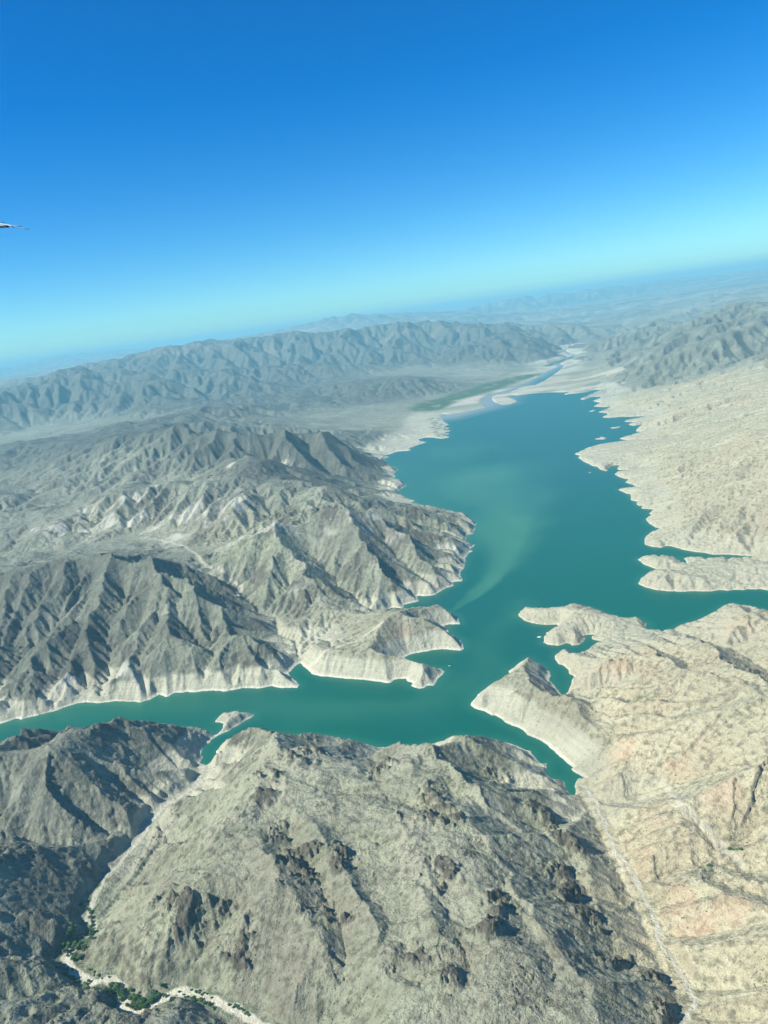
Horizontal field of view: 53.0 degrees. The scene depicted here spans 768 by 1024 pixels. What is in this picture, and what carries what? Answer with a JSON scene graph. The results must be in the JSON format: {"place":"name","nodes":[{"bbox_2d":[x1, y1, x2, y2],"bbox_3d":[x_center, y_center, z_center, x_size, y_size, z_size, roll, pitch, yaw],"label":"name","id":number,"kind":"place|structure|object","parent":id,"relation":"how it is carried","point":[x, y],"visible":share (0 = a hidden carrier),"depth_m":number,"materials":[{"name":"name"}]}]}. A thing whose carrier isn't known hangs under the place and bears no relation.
{"place":"outdoors","nodes":[
{"label":"outdoors","id":0,"kind":"place"},
{"bbox_2d":[0,221,28,229],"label":"wing tip","id":1,"kind":"object","parent":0,"point":[5,226],"visible":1,"depth_m":6.00,"materials":[{"name":"grey paint"}]},
{"bbox_2d":[0,716,258,1023],"bbox_3d":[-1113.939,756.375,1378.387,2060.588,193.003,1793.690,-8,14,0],"label":"shadowed hills","id":2,"kind":"structure","parent":0,"point":[135,798],"depth_m":1569.08,"materials":[{"name":"grey stone"}]},
{"bbox_2d":[117,991,123,996],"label":"tree","id":3,"kind":"object","parent":2,"relation":"on","point":[121,993],"visible":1,"depth_m":1182.32,"materials":[{"name":"green plant"}]},
{"bbox_2d":[132,994,139,1000],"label":"tree","id":4,"kind":"object","parent":2,"relation":"on","point":[135,996],"visible":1,"depth_m":1171.48,"materials":[{"name":"green plant"}]},
{"bbox_2d":[139,996,145,1001],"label":"tree","id":5,"kind":"object","parent":2,"relation":"on","point":[142,999],"visible":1,"depth_m":1164.21,"materials":[{"name":"green plant"}]},
{"bbox_2d":[0,406,452,720],"bbox_3d":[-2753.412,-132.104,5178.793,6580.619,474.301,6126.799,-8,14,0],"label":"mountains","id":6,"kind":"structure","parent":0,"point":[146,560],"depth_m":3046.68,"materials":[{"name":"grey stone"}]},
{"bbox_2d":[0,614,767,1023],"bbox_3d":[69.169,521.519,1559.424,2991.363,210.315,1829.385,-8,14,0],"label":"desert scrub","id":7,"kind":"object","parent":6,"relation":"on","point":[432,892],"visible":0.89,"depth_m":1217.02,"materials":[{"name":"green plant"}]},
{"bbox_2d":[0,349,767,794],"bbox_3d":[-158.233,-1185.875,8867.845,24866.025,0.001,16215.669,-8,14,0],"label":"lake","id":8,"kind":"structure","parent":0,"point":[538,501],"depth_m":2743.70,"materials":[{"name":"liquid"}]},
{"bbox_2d":[0,297,767,433],"bbox_3d":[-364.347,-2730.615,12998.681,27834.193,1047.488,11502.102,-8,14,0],"label":"mountain range","id":9,"kind":"structure","parent":0,"point":[273,364],"depth_m":12829.21,"materials":[{"name":"grey stone"}]},
{"bbox_2d":[0,311,767,445],"bbox_3d":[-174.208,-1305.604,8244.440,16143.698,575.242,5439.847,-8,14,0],"label":"desert plain","id":10,"kind":"structure","parent":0,"point":[738,339],"depth_m":9037.62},
{"bbox_2d":[0,268,767,379],"bbox_3d":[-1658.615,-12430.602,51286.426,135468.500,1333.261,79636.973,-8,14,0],"label":"mountains","id":11,"kind":"structure","parent":0,"point":[622,306],"depth_m":30351.90,"materials":[{"name":"grey stone"}]},
{"bbox_2d":[0,0,767,366],"label":"sky","id":12,"kind":"structure","parent":0,"point":[177,172],"materials":[{"name":"blue"}]},
{"bbox_2d":[66,653,705,1023],"bbox_3d":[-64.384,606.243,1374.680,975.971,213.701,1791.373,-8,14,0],"label":"foreground hill","id":13,"kind":"structure","parent":0,"point":[396,970],"depth_m":1253.70,"materials":[{"name":"stone"}]},
{"bbox_2d":[147,996,153,1002],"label":"tree","id":14,"kind":"object","parent":13,"relation":"on","point":[150,998],"visible":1,"depth_m":1162.61,"materials":[{"name":"green plant"}]},
{"bbox_2d":[425,350,767,1023],"bbox_3d":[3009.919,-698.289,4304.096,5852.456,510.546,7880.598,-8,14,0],"label":"desert hills","id":15,"kind":"structure","parent":0,"point":[690,458],"depth_m":1843.97,"materials":[{"name":"beige stone"}]}
]}

